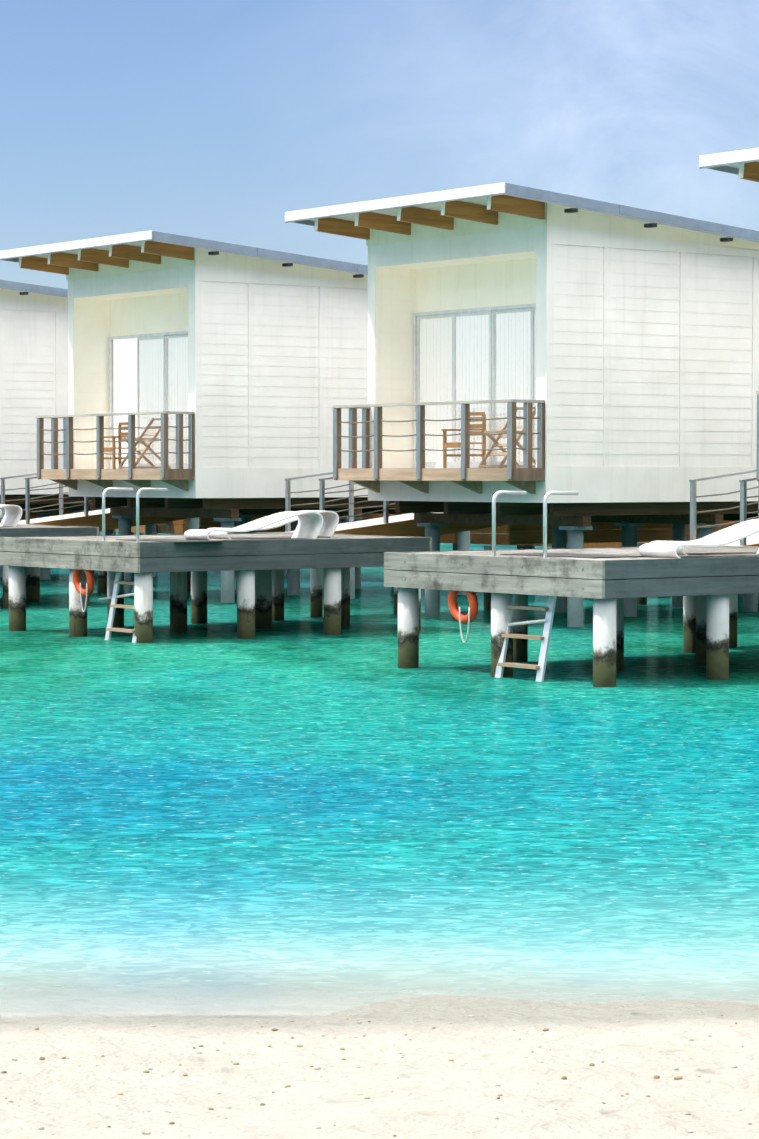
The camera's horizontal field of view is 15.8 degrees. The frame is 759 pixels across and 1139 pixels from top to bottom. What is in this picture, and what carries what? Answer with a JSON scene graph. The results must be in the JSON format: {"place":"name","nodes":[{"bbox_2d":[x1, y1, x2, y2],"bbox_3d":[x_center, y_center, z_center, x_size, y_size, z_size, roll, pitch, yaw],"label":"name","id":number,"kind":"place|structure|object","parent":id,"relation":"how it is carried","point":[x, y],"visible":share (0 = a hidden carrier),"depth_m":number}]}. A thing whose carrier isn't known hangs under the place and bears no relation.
{"place":"outdoors","nodes":[
{"label":"outdoors","id":0,"kind":"place"},
{"bbox_2d":[0,525,98,551],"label":"deck","id":1,"kind":"structure","parent":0,"point":[29,530],"depth_m":52.30},
{"bbox_2d":[0,504,22,526],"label":"loungers","id":2,"kind":"object","parent":1,"relation":"on","point":[12,516],"visible":1,"depth_m":53.27},
{"bbox_2d":[20,507,166,572],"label":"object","id":3,"kind":"structure","parent":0,"point":[33,515],"depth_m":68.90},
{"bbox_2d":[0,473,394,593],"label":"villa walkway","id":4,"kind":"structure","parent":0,"point":[86,518],"depth_m":57.76},
{"bbox_2d":[0,524,758,1018],"bbox_3d":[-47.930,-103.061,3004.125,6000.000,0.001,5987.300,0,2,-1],"label":"lagoon water","id":5,"kind":"structure","parent":0,"point":[296,798],"depth_m":20.94},
{"bbox_2d":[3,565,89,607],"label":"support pillars","id":6,"kind":"structure","parent":5,"relation":"in","point":[32,584],"depth_m":54.33},
{"bbox_2d":[0,288,109,510],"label":"villa shell","id":7,"kind":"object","parent":5,"relation":"in","point":[33,355],"visible":0.27,"depth_m":62.79},
{"bbox_2d":[0,280,67,297],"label":"roof","id":8,"kind":"structure","parent":7,"relation":"on","point":[26,288],"depth_m":62.09},
{"bbox_2d":[0,507,198,579],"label":"support pillars","id":9,"kind":"structure","parent":5,"relation":"in","point":[193,523],"depth_m":66.00},
{"bbox_2d":[9,566,420,642],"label":"support pillars","id":10,"kind":"structure","parent":5,"relation":"in","point":[260,599],"depth_m":43.92},
{"bbox_2d":[0,533,431,572],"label":"deck","id":11,"kind":"structure","parent":10,"relation":"on","point":[181,553],"depth_m":42.66},
{"bbox_2d":[73,569,94,611],"bbox_3d":[-4.610,0.266,42.544,0.175,0.782,0.550,-1,3,-36],"label":"life buoy","id":12,"kind":"object","parent":11,"relation":"hanging from","point":[82,591],"visible":0.69,"depth_m":42.45},
{"bbox_2d":[97,487,167,642],"bbox_3d":[-3.913,0.293,41.849,0.705,3.100,1.452,-1,3,-36],"label":"ladder","id":13,"kind":"object","parent":11,"relation":"attached to","point":[114,605],"visible":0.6,"depth_m":41.93},
{"bbox_2d":[184,510,338,539],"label":"loungers","id":14,"kind":"object","parent":11,"relation":"on","point":[313,524],"visible":1,"depth_m":43.44},
{"bbox_2d":[66,248,407,517],"bbox_3d":[-1.725,-3.776,57.338,8.238,5.277,4.973,-1,3,-36],"label":"villa shell","id":15,"kind":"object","parent":5,"relation":"in","point":[277,361],"visible":0.65,"depth_m":54.37},
{"bbox_2d":[36,411,194,490],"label":"balcony","id":16,"kind":"structure","parent":15,"relation":"attached to","point":[179,476],"depth_m":54.22},
{"bbox_2d":[104,418,170,468],"bbox_3d":[-5.086,-2.546,55.249,0.903,1.042,1.833,-1,3,-36],"label":"table and chairs","id":17,"kind":"object","parent":16,"relation":"on","point":[121,436],"visible":0.75,"depth_m":55.06},
{"bbox_2d":[108,331,187,468],"bbox_3d":[-4.334,-3.426,55.451,0.084,2.770,4.400,-1,3,-36],"label":"sliding glass door","id":18,"kind":"structure","parent":15,"relation":"in","point":[148,372],"depth_m":55.97},
{"bbox_2d":[0,231,367,277],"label":"roof","id":19,"kind":"structure","parent":15,"relation":"on","point":[121,250],"depth_m":53.61},
{"bbox_2d":[112,513,469,602],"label":"support pillars","id":20,"kind":"structure","parent":5,"relation":"in","point":[227,577],"depth_m":57.14},
{"bbox_2d":[99,519,758,602],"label":"service jetty","id":21,"kind":"object","parent":5,"relation":"in","point":[479,536],"depth_m":60.59},
{"bbox_2d":[398,587,728,686],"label":"support pillars","id":22,"kind":"structure","parent":5,"relation":"in","point":[706,629],"depth_m":34.33},
{"bbox_2d":[384,546,758,598],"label":"deck","id":23,"kind":"structure","parent":22,"relation":"on","point":[611,572],"depth_m":33.76},
{"bbox_2d":[448,590,477,642],"bbox_3d":[1.066,0.536,34.856,0.175,0.782,0.550,-1,3,-36],"label":"life buoy","id":24,"kind":"object","parent":23,"relation":"hanging from","point":[460,617],"visible":0.79,"depth_m":34.78},
{"bbox_2d":[481,490,578,681],"bbox_3d":[1.763,0.563,34.161,0.705,3.100,1.452,-1,3,-36],"label":"ladder","id":25,"kind":"object","parent":23,"relation":"attached to","point":[549,609],"visible":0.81,"depth_m":33.79},
{"bbox_2d":[639,519,758,557],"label":"loungers","id":26,"kind":"object","parent":23,"relation":"on","point":[722,537],"visible":1,"depth_m":34.30},
{"bbox_2d":[417,522,757,626],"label":"support pillars","id":27,"kind":"structure","parent":5,"relation":"in","point":[575,538],"depth_m":48.68},
{"bbox_2d":[0,987,758,1138],"bbox_3d":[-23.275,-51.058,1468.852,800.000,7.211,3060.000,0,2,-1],"label":"sand ground","id":28,"kind":"structure","parent":0,"point":[639,1046],"depth_m":11.42},
{"bbox_2d":[1,1015,751,1136],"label":"pebbles","id":29,"kind":"object","parent":28,"relation":"on","point":[405,1034],"visible":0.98,"depth_m":11.33},
{"bbox_2d":[0,0,758,288],"label":"sky","id":30,"kind":"structure","parent":0,"point":[216,120]},
{"bbox_2d":[258,472,734,616],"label":"villa walkway","id":31,"kind":"structure","parent":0,"point":[386,524],"depth_m":49.71},
{"bbox_2d":[366,203,758,526],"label":"villa shell","id":32,"kind":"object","parent":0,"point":[647,363],"visible":0.77,"depth_m":46.11},
{"bbox_2d":[332,399,544,493],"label":"balcony","id":33,"kind":"structure","parent":32,"relation":"attached to","point":[420,476],"depth_m":45.79},
{"bbox_2d":[441,407,535,467],"bbox_3d":[1.755,-2.224,46.066,0.903,1.042,1.982,-1,3,-36],"label":"table and chairs","id":34,"kind":"object","parent":33,"relation":"on","point":[474,429],"visible":0.58,"depth_m":46.45},
{"bbox_2d":[414,303,535,467],"bbox_3d":[1.948,-3.127,46.943,0.084,2.770,4.400,-1,3,-36],"label":"sliding glass door","id":35,"kind":"structure","parent":32,"relation":"in","point":[477,354],"depth_m":47.38},
{"bbox_2d":[285,182,758,242],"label":"roof","id":36,"kind":"structure","parent":32,"relation":"on","point":[445,208],"depth_m":45.23},
{"bbox_2d":[689,469,758,647],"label":"villa walkway","id":37,"kind":"structure","parent":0,"point":[751,540],"depth_m":40.12},
{"bbox_2d":[699,148,758,181],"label":"roof","id":38,"kind":"structure","parent":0,"point":[743,164],"depth_m":39.10},
{"bbox_2d":[756,391,758,481],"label":"villa balcony","id":39,"kind":"structure","parent":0,"point":[757,467],"depth_m":39.52}
]}

